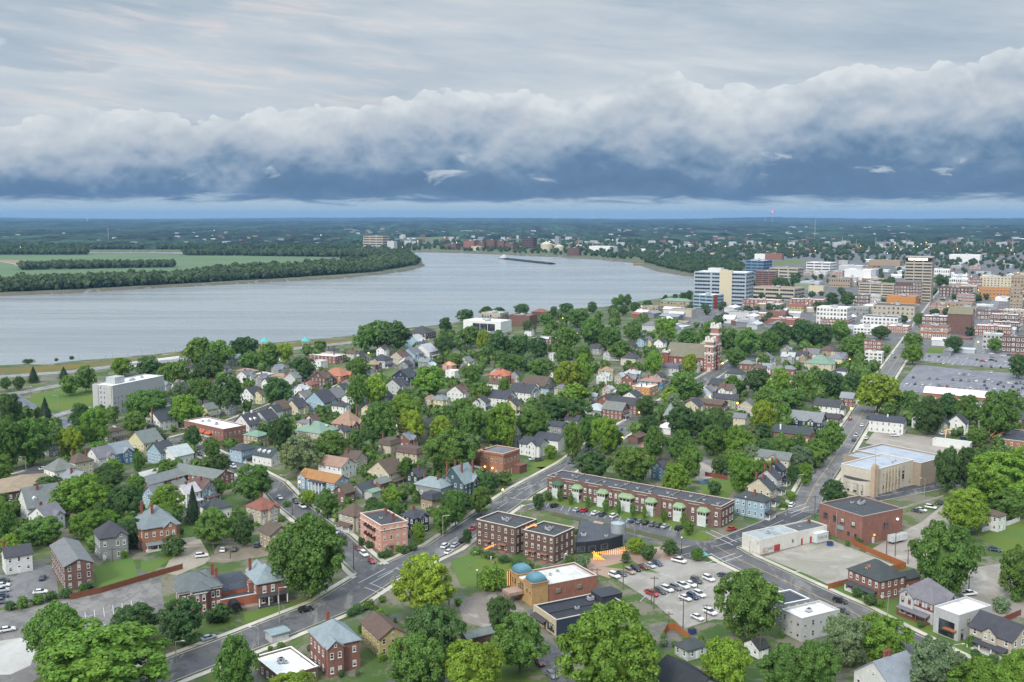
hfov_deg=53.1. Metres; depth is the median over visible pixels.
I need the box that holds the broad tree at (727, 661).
[699,636,753,681]
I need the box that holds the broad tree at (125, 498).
[105,485,143,518]
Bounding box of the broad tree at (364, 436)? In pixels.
[355,429,380,450]
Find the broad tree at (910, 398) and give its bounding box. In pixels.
[896,390,918,408]
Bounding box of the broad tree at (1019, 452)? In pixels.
[1010,445,1023,491]
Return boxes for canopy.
[657,422,675,434]
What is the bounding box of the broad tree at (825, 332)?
[812,323,833,345]
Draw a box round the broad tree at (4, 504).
[0,499,15,516]
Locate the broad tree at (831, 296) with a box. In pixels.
[826,292,838,303]
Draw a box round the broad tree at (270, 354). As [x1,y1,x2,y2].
[256,342,281,369]
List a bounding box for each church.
[662,322,721,371]
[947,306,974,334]
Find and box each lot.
[0,563,57,607]
[0,576,163,681]
[0,638,34,674]
[132,353,178,366]
[543,502,679,536]
[616,558,763,627]
[765,539,892,583]
[866,432,960,455]
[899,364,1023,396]
[921,353,1012,367]
[960,564,1023,616]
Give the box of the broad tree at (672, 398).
[666,392,684,407]
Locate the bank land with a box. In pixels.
[0,253,420,292]
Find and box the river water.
[0,252,693,364]
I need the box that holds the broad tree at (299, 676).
[268,669,316,681]
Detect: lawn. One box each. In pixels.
[28,322,1023,681]
[431,236,805,264]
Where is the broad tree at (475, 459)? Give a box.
[463,447,476,465]
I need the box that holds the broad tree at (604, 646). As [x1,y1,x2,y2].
[553,599,661,681]
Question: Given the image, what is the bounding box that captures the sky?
[0,0,1023,218]
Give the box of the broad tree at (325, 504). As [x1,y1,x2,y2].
[314,491,339,517]
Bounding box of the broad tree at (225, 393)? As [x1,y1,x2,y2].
[208,375,243,409]
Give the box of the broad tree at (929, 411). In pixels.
[910,395,946,434]
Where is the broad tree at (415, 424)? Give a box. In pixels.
[397,409,426,435]
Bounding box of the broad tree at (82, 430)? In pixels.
[60,424,89,448]
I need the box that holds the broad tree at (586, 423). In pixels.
[577,414,600,449]
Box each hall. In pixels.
[218,571,260,610]
[765,252,783,259]
[841,443,939,496]
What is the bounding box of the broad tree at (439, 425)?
[429,415,452,436]
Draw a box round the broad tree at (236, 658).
[210,634,260,681]
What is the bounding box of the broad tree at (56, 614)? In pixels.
[20,599,86,661]
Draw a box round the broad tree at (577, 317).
[563,308,589,326]
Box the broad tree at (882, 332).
[869,325,891,339]
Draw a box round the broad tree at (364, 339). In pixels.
[351,324,374,352]
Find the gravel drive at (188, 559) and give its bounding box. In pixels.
[166,537,209,574]
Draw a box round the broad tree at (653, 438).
[643,425,665,459]
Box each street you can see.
[13,463,49,470]
[15,374,356,474]
[134,576,392,681]
[173,440,390,578]
[380,357,745,578]
[533,638,583,681]
[645,433,729,472]
[674,477,961,558]
[713,548,962,665]
[719,353,757,378]
[788,285,948,513]
[969,299,998,358]
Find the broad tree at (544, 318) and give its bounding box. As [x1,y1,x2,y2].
[539,312,553,324]
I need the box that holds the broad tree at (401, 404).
[389,392,420,418]
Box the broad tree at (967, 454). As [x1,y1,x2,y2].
[957,446,978,489]
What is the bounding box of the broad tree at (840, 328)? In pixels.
[832,319,851,343]
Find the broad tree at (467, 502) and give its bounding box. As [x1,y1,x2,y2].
[436,490,471,509]
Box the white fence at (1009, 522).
[981,517,1019,531]
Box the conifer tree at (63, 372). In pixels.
[58,367,67,378]
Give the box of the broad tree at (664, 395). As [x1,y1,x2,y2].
[660,387,676,402]
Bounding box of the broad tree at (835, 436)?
[817,419,846,454]
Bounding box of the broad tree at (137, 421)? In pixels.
[120,410,147,431]
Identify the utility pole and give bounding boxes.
[350,542,356,569]
[551,655,557,681]
[620,559,626,588]
[650,576,656,608]
[679,598,687,627]
[884,521,890,553]
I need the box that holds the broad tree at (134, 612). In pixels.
[109,602,162,638]
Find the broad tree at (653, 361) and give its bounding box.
[644,350,664,374]
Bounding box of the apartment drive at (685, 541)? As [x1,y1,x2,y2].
[526,503,704,545]
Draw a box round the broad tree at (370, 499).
[364,497,378,507]
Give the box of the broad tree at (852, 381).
[843,372,862,390]
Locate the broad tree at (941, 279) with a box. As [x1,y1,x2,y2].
[934,273,946,286]
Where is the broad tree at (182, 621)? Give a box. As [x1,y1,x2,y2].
[156,596,203,645]
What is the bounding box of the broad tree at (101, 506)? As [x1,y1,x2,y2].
[89,501,111,515]
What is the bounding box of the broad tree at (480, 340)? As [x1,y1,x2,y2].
[476,330,488,348]
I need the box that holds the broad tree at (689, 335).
[675,326,702,343]
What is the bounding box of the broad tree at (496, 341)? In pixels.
[486,332,511,354]
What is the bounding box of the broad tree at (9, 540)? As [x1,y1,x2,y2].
[0,533,22,553]
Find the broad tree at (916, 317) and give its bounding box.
[913,313,919,324]
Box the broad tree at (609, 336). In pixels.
[598,326,621,349]
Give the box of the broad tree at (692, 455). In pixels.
[679,443,702,478]
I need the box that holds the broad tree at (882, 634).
[855,612,914,661]
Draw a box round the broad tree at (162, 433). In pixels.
[149,427,169,440]
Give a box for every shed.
[263,625,290,643]
[364,487,381,498]
[932,437,971,448]
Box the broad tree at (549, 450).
[544,445,557,458]
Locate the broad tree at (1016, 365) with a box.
[1008,353,1023,378]
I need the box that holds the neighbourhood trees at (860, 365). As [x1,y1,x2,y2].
[0,307,1023,550]
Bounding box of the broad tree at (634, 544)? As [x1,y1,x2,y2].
[626,536,645,553]
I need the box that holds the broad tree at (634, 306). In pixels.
[630,302,640,310]
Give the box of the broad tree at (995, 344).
[986,338,1001,352]
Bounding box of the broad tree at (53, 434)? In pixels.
[42,430,58,450]
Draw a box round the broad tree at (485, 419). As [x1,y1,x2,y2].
[480,410,500,444]
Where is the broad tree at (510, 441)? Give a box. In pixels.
[506,424,514,446]
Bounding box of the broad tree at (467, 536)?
[462,528,471,543]
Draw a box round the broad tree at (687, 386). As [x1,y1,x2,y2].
[668,369,705,400]
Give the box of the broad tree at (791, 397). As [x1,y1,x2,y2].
[778,388,809,409]
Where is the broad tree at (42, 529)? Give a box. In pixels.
[19,515,63,544]
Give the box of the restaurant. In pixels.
[575,520,622,553]
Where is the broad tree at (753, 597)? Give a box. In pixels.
[713,568,784,639]
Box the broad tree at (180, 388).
[168,381,190,399]
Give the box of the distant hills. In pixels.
[274,221,941,232]
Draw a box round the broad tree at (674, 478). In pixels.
[661,463,691,490]
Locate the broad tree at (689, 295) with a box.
[686,290,692,299]
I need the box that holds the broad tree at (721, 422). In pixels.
[712,418,731,443]
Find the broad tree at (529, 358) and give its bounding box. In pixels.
[522,353,536,372]
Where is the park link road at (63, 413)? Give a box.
[53,407,90,416]
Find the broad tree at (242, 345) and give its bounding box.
[228,336,258,354]
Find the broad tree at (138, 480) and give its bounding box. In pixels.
[126,471,145,498]
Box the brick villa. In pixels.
[173,563,222,614]
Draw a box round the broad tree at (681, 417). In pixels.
[664,405,696,434]
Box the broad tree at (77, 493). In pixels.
[48,473,111,512]
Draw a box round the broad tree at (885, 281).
[878,279,888,282]
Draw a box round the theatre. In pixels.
[502,562,596,606]
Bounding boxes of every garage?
[353,480,376,497]
[371,476,391,493]
[460,626,494,644]
[627,431,645,443]
[742,635,770,658]
[753,285,804,300]
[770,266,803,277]
[859,281,894,296]
[902,569,920,587]
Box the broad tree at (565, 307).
[558,303,573,314]
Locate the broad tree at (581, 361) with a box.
[575,352,593,384]
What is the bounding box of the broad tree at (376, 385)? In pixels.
[363,373,387,402]
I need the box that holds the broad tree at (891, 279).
[887,276,895,282]
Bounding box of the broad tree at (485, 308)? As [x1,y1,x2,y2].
[479,306,492,312]
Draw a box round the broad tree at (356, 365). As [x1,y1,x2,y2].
[345,356,373,374]
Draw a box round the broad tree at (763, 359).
[757,353,769,363]
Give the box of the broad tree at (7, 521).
[0,507,15,538]
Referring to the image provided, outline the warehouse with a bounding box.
[819,495,902,544]
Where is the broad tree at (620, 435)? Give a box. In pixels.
[610,431,623,448]
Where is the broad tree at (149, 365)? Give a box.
[135,355,161,374]
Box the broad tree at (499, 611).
[486,595,515,633]
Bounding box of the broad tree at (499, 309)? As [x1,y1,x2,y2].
[493,307,504,310]
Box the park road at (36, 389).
[6,379,97,393]
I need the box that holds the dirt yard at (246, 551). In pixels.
[208,544,269,562]
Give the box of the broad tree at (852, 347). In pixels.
[837,335,864,357]
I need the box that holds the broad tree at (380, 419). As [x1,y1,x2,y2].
[360,401,398,439]
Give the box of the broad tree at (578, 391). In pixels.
[557,383,591,400]
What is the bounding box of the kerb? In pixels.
[165,285,959,681]
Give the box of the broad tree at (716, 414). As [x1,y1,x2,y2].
[708,406,728,424]
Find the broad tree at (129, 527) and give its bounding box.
[117,518,139,546]
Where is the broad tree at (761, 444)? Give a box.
[755,439,772,449]
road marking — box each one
[22,357,1023,617]
[714,299,937,651]
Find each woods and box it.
[0,217,1023,249]
[0,245,421,291]
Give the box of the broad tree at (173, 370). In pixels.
[159,361,189,382]
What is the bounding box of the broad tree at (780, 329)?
[767,321,795,346]
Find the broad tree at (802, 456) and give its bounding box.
[790,445,814,464]
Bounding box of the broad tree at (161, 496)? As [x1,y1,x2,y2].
[148,484,186,508]
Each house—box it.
[0,540,33,574]
[17,482,63,518]
[27,501,65,531]
[43,458,76,479]
[44,441,58,456]
[60,467,89,482]
[64,501,92,515]
[68,449,93,473]
[87,444,115,467]
[92,520,129,560]
[102,426,127,442]
[107,440,134,464]
[127,428,163,456]
[134,500,180,552]
[142,483,166,507]
[144,407,177,430]
[146,439,172,462]
[160,396,170,407]
[164,380,171,391]
[164,443,194,463]
[167,477,188,490]
[171,378,186,388]
[175,481,203,507]
[184,363,196,373]
[191,476,220,503]
[199,495,232,517]
[200,402,218,418]
[217,402,236,414]
[223,364,233,375]
[228,354,241,365]
[229,443,255,462]
[234,410,262,431]
[235,368,259,375]
[236,369,254,382]
[240,385,258,403]
[242,430,269,446]
[245,494,280,525]
[245,558,288,608]
[251,446,281,466]
[254,372,269,386]
[254,388,267,403]
[255,646,317,681]
[256,372,274,376]
[257,408,278,425]
[258,520,291,550]
[261,376,272,387]
[267,399,291,414]
[267,403,283,417]
[270,363,286,373]
[271,373,284,379]
[284,368,304,382]
[284,370,301,383]
[288,397,308,414]
[293,382,311,394]
[293,388,311,399]
[294,418,337,440]
[295,417,312,427]
[296,468,349,493]
[302,380,321,390]
[305,389,337,411]
[306,412,321,421]
[307,611,361,677]
[310,368,333,385]
[313,359,327,368]
[317,454,356,477]
[326,346,338,353]
[328,367,354,383]
[329,387,345,400]
[330,407,363,429]
[331,399,350,413]
[332,482,356,503]
[334,503,367,532]
[336,382,347,391]
[336,423,354,441]
[339,448,368,471]
[341,394,362,405]
[346,348,358,359]
[353,351,368,362]
[359,393,368,404]
[360,610,405,656]
[361,403,374,414]
[364,366,374,376]
[367,360,382,371]
[367,456,405,485]
[370,354,394,367]
[371,390,393,403]
[376,344,389,355]
[377,342,391,351]
[378,433,401,456]
[385,377,408,394]
[389,349,411,364]
[391,367,417,385]
[395,444,425,463]
[396,430,418,445]
[398,359,414,370]
[399,355,414,366]
[400,505,429,531]
[404,333,425,346]
[405,465,427,484]
[406,346,423,361]
[410,326,436,339]
[413,472,452,495]
[417,357,433,367]
[418,343,439,358]
[418,418,435,438]
[419,490,443,509]
[423,394,434,407]
[424,361,439,372]
[432,392,450,406]
[442,360,458,369]
[442,459,480,493]
[445,369,459,378]
[447,383,470,400]
[458,356,475,368]
[472,394,492,410]
[487,378,499,389]
[487,388,516,406]
[488,367,513,383]
[503,425,523,446]
[507,397,522,415]
[508,382,540,401]
[510,369,523,382]
[518,436,549,456]
[521,375,555,386]
[524,326,534,335]
[533,336,557,344]
[534,431,564,451]
[539,384,553,394]
[546,352,556,360]
[546,420,567,433]
[547,470,734,527]
[554,382,570,395]
[564,412,582,426]
[584,403,602,415]
[589,343,603,354]
[589,392,599,403]
[596,371,612,383]
[597,365,614,379]
[597,392,611,404]
[601,401,632,420]
[602,383,617,395]
[603,346,620,360]
[610,395,641,414]
[614,371,624,384]
[620,351,640,364]
[621,372,637,385]
[622,339,638,349]
[622,389,642,397]
[623,368,641,381]
[632,382,657,395]
[635,335,647,346]
[637,374,665,390]
[638,442,661,460]
[642,321,657,330]
[645,335,654,345]
[646,654,717,681]
[651,459,667,480]
[652,371,668,384]
[654,337,666,347]
[662,361,684,375]
[663,403,673,422]
[672,637,706,660]
[674,323,680,334]
[685,362,700,372]
[685,397,705,410]
[687,397,728,410]
[687,424,702,437]
[693,387,712,398]
[705,384,717,395]
[708,378,740,393]
[712,393,740,408]
[717,382,736,394]
[725,369,745,380]
[732,412,749,427]
[733,487,775,520]
[736,397,755,415]
[738,360,755,369]
[746,472,781,506]
[750,362,767,373]
[750,448,793,472]
[756,352,776,364]
[758,464,786,495]
[759,361,773,373]
[768,457,790,486]
[770,364,784,375]
[771,424,815,442]
[771,589,809,623]
[780,345,792,355]
[780,351,799,363]
[781,600,839,641]
[785,365,796,375]
[788,409,827,430]
[795,350,809,362]
[803,347,821,357]
[804,353,836,370]
[813,398,846,415]
[821,346,833,356]
[822,412,843,423]
[828,354,844,363]
[831,346,845,354]
[835,351,848,360]
[835,367,847,375]
[839,391,855,407]
[844,558,907,599]
[852,648,924,681]
[868,414,907,434]
[895,577,958,625]
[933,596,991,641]
[934,417,949,434]
[948,412,969,434]
[966,609,1023,659]
[978,418,998,434]
[979,509,1007,531]
[1018,412,1023,429]
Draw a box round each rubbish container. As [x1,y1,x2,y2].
[688,627,696,634]
[826,541,833,545]
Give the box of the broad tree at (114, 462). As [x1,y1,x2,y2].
[106,459,126,472]
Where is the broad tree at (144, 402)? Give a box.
[121,389,167,422]
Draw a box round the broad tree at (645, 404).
[636,395,657,415]
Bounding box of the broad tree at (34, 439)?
[17,417,54,465]
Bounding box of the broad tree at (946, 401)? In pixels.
[939,392,957,419]
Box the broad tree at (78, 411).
[67,404,88,425]
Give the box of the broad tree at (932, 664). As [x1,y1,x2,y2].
[909,634,967,681]
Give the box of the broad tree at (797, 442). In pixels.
[784,437,803,451]
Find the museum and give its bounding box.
[463,317,511,332]
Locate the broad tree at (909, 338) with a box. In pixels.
[901,332,922,346]
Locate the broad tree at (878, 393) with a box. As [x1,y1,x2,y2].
[853,373,904,412]
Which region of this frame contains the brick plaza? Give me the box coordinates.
[586,546,683,577]
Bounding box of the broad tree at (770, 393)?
[753,384,782,407]
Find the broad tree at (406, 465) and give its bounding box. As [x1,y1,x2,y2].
[396,456,415,480]
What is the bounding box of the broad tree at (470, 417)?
[458,404,483,438]
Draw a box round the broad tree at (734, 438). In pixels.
[723,424,753,451]
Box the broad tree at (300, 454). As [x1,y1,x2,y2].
[277,434,325,471]
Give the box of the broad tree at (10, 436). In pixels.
[0,414,21,466]
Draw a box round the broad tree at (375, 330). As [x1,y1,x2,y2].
[367,320,391,347]
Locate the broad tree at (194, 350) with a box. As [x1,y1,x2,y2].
[181,336,212,367]
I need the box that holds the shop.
[530,586,625,635]
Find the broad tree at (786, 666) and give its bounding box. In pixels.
[756,642,818,681]
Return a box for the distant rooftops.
[3,226,1019,246]
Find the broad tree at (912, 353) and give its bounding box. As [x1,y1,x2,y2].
[900,344,923,363]
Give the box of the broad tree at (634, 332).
[625,325,644,341]
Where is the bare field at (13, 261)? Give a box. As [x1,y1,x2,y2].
[0,260,22,262]
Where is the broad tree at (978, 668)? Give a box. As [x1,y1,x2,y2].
[945,655,1021,681]
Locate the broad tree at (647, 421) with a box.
[637,415,659,433]
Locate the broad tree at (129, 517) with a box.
[119,515,133,521]
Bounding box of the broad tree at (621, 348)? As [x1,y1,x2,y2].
[607,340,632,358]
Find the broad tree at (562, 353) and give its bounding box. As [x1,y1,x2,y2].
[553,345,572,364]
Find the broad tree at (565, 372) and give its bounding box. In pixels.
[552,361,585,386]
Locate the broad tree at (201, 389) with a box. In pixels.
[187,378,213,403]
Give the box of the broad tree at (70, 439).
[54,427,84,456]
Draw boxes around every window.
[271,584,274,591]
[473,323,479,329]
[480,323,486,329]
[488,324,494,331]
[576,547,584,552]
[588,545,596,551]
[601,543,607,549]
[695,280,709,281]
[823,512,827,518]
[840,517,844,524]
[845,481,857,493]
[851,521,855,528]
[901,466,904,480]
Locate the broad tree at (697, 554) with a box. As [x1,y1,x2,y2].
[690,547,703,560]
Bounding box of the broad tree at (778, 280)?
[771,277,785,285]
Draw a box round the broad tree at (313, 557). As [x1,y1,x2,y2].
[264,511,347,598]
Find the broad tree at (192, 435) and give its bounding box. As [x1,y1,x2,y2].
[183,425,202,444]
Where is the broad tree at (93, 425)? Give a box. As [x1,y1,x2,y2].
[79,406,109,446]
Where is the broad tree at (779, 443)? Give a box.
[769,435,795,452]
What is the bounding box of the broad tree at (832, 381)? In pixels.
[817,370,845,397]
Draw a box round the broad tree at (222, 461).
[208,453,232,470]
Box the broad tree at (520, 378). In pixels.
[517,372,534,382]
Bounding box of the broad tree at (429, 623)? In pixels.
[403,602,466,658]
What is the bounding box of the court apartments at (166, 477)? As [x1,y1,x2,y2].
[144,468,186,489]
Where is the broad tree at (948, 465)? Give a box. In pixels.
[933,445,962,491]
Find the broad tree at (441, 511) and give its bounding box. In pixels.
[431,506,451,533]
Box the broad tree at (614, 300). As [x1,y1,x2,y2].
[611,297,619,306]
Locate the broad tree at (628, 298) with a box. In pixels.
[625,294,631,305]
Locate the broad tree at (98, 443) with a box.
[89,440,109,448]
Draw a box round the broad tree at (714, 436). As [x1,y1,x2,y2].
[697,424,726,455]
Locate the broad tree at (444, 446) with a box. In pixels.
[420,428,478,474]
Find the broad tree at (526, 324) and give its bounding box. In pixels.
[522,320,531,331]
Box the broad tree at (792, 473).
[786,464,799,483]
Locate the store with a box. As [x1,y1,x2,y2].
[923,386,992,401]
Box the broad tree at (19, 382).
[12,376,26,390]
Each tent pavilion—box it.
[260,337,268,345]
[301,337,309,344]
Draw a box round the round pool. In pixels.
[698,479,709,483]
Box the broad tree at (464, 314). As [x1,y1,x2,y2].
[455,309,473,321]
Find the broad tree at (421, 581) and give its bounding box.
[390,552,456,612]
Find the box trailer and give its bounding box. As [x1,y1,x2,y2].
[887,531,906,543]
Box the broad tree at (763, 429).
[755,422,770,439]
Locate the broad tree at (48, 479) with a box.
[33,475,62,485]
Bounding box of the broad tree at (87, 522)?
[68,508,106,538]
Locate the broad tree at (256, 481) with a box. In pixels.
[228,463,273,500]
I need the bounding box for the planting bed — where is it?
[550,512,673,540]
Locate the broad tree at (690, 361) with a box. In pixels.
[681,353,698,372]
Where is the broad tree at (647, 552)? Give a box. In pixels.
[638,545,656,560]
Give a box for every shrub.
[4,601,15,610]
[16,595,30,608]
[22,359,35,363]
[30,594,45,604]
[45,590,57,600]
[58,587,72,598]
[77,583,90,590]
[87,579,94,588]
[120,550,128,558]
[160,534,186,556]
[203,609,217,622]
[208,603,232,623]
[282,500,291,506]
[338,670,344,677]
[345,608,356,616]
[351,603,364,612]
[355,669,360,676]
[358,537,365,545]
[358,624,361,633]
[361,599,374,609]
[365,540,372,548]
[376,609,386,613]
[377,551,384,557]
[378,595,385,602]
[378,652,385,661]
[385,549,392,556]
[400,545,408,553]
[407,542,418,551]
[454,597,461,605]
[470,547,483,554]
[483,551,495,558]
[497,555,511,562]
[510,559,522,565]
[525,562,534,569]
[544,492,552,500]
[557,487,562,501]
[564,554,574,563]
[568,492,574,503]
[575,554,590,567]
[585,496,590,507]
[602,498,608,511]
[615,500,620,513]
[621,550,630,562]
[630,504,635,516]
[642,505,647,518]
[659,638,668,646]
[660,508,666,521]
[679,511,686,525]
[698,634,705,642]
[707,480,721,494]
[711,456,728,474]
[778,501,787,507]
[779,631,784,638]
[785,491,796,500]
[851,587,865,597]
[862,594,877,605]
[877,599,885,606]
[917,620,924,627]
[966,634,975,648]
[970,649,980,655]
[987,654,999,663]
[991,595,1011,613]
[1010,587,1022,601]
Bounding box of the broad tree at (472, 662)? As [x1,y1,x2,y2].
[439,639,506,681]
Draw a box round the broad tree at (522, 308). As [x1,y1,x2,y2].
[513,303,528,313]
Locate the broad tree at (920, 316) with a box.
[918,312,923,323]
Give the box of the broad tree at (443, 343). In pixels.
[433,334,458,354]
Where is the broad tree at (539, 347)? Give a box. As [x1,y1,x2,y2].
[528,336,547,357]
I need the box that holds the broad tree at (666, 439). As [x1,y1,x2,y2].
[659,432,668,446]
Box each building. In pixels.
[0,473,59,499]
[49,537,94,589]
[184,416,245,444]
[309,352,345,363]
[360,508,407,551]
[363,235,389,247]
[387,241,396,248]
[444,243,460,249]
[463,240,477,247]
[471,245,483,250]
[471,445,526,473]
[476,511,536,554]
[478,241,485,245]
[481,310,508,319]
[486,239,497,248]
[497,240,506,247]
[505,242,515,249]
[509,312,536,326]
[521,237,536,248]
[523,521,574,563]
[532,309,549,318]
[555,236,560,245]
[567,247,581,255]
[589,245,616,251]
[631,312,643,317]
[642,305,661,312]
[645,310,660,317]
[659,313,682,320]
[660,298,692,308]
[663,306,680,312]
[669,311,685,317]
[671,307,695,316]
[678,325,690,328]
[693,292,723,308]
[694,268,753,306]
[723,317,735,322]
[724,304,740,311]
[727,310,752,318]
[731,317,761,324]
[736,319,756,326]
[742,297,783,306]
[742,519,828,554]
[745,258,771,275]
[745,313,759,318]
[747,321,762,328]
[752,310,766,318]
[754,253,764,258]
[755,270,777,285]
[755,301,785,308]
[767,316,798,325]
[768,310,788,316]
[768,320,780,328]
[786,303,805,312]
[789,297,826,306]
[789,311,801,316]
[794,282,813,288]
[800,279,823,284]
[803,271,812,275]
[806,261,836,270]
[806,306,815,311]
[808,285,825,293]
[814,272,828,276]
[816,304,851,323]
[820,317,854,324]
[829,276,852,286]
[830,271,843,276]
[838,260,848,264]
[839,264,865,270]
[843,275,857,280]
[844,267,875,279]
[852,306,870,315]
[853,323,879,333]
[854,294,869,305]
[861,302,878,310]
[863,313,901,326]
[864,339,882,351]
[864,350,883,362]
[869,259,902,265]
[870,277,885,280]
[870,294,881,301]
[872,302,919,319]
[886,293,918,303]
[886,322,911,332]
[891,274,901,277]
[895,280,921,302]
[920,322,950,338]
[922,313,947,324]
[929,301,953,312]
[931,337,948,345]
[934,267,950,276]
[935,299,973,306]
[939,285,973,296]
[943,347,953,355]
[949,253,981,262]
[949,277,967,283]
[949,282,965,285]
[951,265,962,268]
[951,273,968,277]
[955,347,975,353]
[956,293,975,304]
[957,336,972,339]
[960,284,977,291]
[960,304,977,315]
[968,278,981,288]
[969,264,981,268]
[974,323,1012,335]
[976,304,993,306]
[977,309,999,319]
[979,285,1010,298]
[980,275,1010,286]
[982,332,1003,349]
[990,312,1019,322]
[993,320,1020,331]
[995,295,1008,300]
[999,429,1023,447]
[1001,334,1023,352]
[1004,308,1023,313]
[1010,274,1023,308]
[1012,327,1017,334]
[1020,315,1023,325]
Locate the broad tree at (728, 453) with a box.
[719,448,747,459]
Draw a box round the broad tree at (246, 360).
[237,353,261,367]
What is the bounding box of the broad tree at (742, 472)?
[727,452,758,492]
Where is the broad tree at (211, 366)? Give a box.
[191,352,224,378]
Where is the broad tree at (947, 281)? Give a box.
[944,276,950,284]
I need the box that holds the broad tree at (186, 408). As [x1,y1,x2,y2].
[168,394,205,421]
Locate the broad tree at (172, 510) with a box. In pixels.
[163,506,183,522]
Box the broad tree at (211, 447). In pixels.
[202,438,220,458]
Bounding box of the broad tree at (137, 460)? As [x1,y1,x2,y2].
[132,451,142,470]
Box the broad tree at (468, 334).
[455,325,481,345]
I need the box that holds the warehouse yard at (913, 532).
[865,503,952,568]
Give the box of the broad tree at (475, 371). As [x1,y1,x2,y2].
[466,364,483,382]
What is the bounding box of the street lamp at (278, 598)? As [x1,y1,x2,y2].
[278,586,286,621]
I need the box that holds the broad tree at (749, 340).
[734,329,762,356]
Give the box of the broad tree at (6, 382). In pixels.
[0,376,11,389]
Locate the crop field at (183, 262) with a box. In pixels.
[0,254,339,277]
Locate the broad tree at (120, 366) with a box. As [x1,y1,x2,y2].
[109,358,134,375]
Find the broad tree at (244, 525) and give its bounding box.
[231,515,253,546]
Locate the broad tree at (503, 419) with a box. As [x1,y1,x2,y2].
[486,402,517,445]
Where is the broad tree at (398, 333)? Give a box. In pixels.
[379,319,412,349]
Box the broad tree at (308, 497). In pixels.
[298,490,316,506]
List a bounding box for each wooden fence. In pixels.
[70,563,182,599]
[663,622,688,637]
[705,472,726,479]
[828,579,847,588]
[851,539,905,569]
[1003,609,1020,619]
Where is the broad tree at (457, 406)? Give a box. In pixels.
[446,398,469,423]
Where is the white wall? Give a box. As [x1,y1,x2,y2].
[902,495,942,508]
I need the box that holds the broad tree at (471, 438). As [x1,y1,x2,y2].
[465,433,474,441]
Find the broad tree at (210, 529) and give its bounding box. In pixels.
[193,507,234,546]
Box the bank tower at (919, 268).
[905,256,934,302]
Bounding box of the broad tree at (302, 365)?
[290,356,317,380]
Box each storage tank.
[541,241,551,250]
[554,244,563,250]
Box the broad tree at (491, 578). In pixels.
[476,564,506,591]
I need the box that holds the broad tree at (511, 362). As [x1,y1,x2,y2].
[499,354,527,372]
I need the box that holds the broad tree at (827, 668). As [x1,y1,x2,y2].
[796,639,842,681]
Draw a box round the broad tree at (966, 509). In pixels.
[938,487,991,528]
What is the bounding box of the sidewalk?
[11,284,971,681]
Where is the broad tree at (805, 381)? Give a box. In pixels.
[789,371,818,399]
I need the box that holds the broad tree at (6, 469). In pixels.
[0,454,14,478]
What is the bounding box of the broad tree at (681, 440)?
[667,429,696,458]
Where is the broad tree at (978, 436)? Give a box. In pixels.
[966,427,988,446]
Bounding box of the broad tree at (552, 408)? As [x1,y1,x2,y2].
[534,398,565,421]
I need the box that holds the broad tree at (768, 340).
[758,331,780,353]
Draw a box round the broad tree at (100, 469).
[94,463,120,476]
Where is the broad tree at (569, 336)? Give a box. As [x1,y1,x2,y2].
[549,327,581,346]
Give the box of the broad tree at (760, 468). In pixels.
[754,458,771,473]
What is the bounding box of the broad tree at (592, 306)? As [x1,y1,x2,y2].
[587,301,597,312]
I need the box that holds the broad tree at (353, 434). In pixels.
[348,428,362,449]
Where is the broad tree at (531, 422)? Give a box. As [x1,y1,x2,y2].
[515,408,551,437]
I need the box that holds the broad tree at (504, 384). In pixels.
[498,378,509,389]
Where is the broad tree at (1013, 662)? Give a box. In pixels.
[997,648,1023,681]
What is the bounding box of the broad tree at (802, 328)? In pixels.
[788,319,818,345]
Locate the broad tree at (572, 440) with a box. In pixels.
[563,420,583,459]
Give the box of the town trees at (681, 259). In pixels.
[0,238,1023,335]
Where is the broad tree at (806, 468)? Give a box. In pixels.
[799,461,813,485]
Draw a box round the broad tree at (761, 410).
[751,400,777,428]
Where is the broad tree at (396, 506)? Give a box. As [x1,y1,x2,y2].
[388,500,407,516]
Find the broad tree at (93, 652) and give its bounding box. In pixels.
[32,617,171,681]
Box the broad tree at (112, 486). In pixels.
[102,484,115,497]
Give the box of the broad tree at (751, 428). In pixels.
[742,424,760,435]
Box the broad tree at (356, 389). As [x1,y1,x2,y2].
[345,374,366,406]
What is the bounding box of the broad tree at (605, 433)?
[590,415,618,454]
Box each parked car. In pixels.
[0,577,10,581]
[0,582,9,586]
[0,586,9,591]
[0,592,9,597]
[0,597,9,602]
[0,626,15,632]
[32,588,47,594]
[38,574,45,580]
[195,552,207,557]
[200,634,216,641]
[298,605,313,612]
[299,502,305,507]
[354,544,361,550]
[359,549,368,556]
[367,557,375,562]
[440,542,450,548]
[444,549,453,553]
[450,542,459,547]
[533,657,545,665]
[545,669,557,678]
[550,503,558,507]
[580,507,589,512]
[598,511,607,516]
[608,570,620,578]
[609,513,618,517]
[616,570,627,576]
[624,566,635,573]
[629,517,637,522]
[630,564,641,571]
[638,563,649,569]
[644,561,655,567]
[648,521,656,525]
[652,559,662,565]
[653,586,666,594]
[660,523,669,527]
[660,584,673,592]
[669,582,682,590]
[674,525,682,530]
[678,594,691,600]
[685,580,696,586]
[686,591,699,599]
[690,575,702,582]
[690,613,704,620]
[693,589,705,597]
[702,573,714,581]
[703,606,717,615]
[717,572,727,577]
[727,526,737,530]
[832,595,847,603]
[836,606,849,613]
[911,508,922,512]
[925,503,936,508]
[988,546,1001,551]
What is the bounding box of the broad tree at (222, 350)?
[205,340,235,364]
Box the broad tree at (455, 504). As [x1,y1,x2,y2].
[444,488,466,526]
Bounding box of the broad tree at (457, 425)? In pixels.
[452,418,462,431]
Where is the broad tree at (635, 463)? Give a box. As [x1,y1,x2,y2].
[606,445,656,481]
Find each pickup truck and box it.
[644,589,659,596]
[671,556,686,563]
[675,581,689,588]
[960,589,977,595]
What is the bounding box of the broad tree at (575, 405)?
[560,398,592,417]

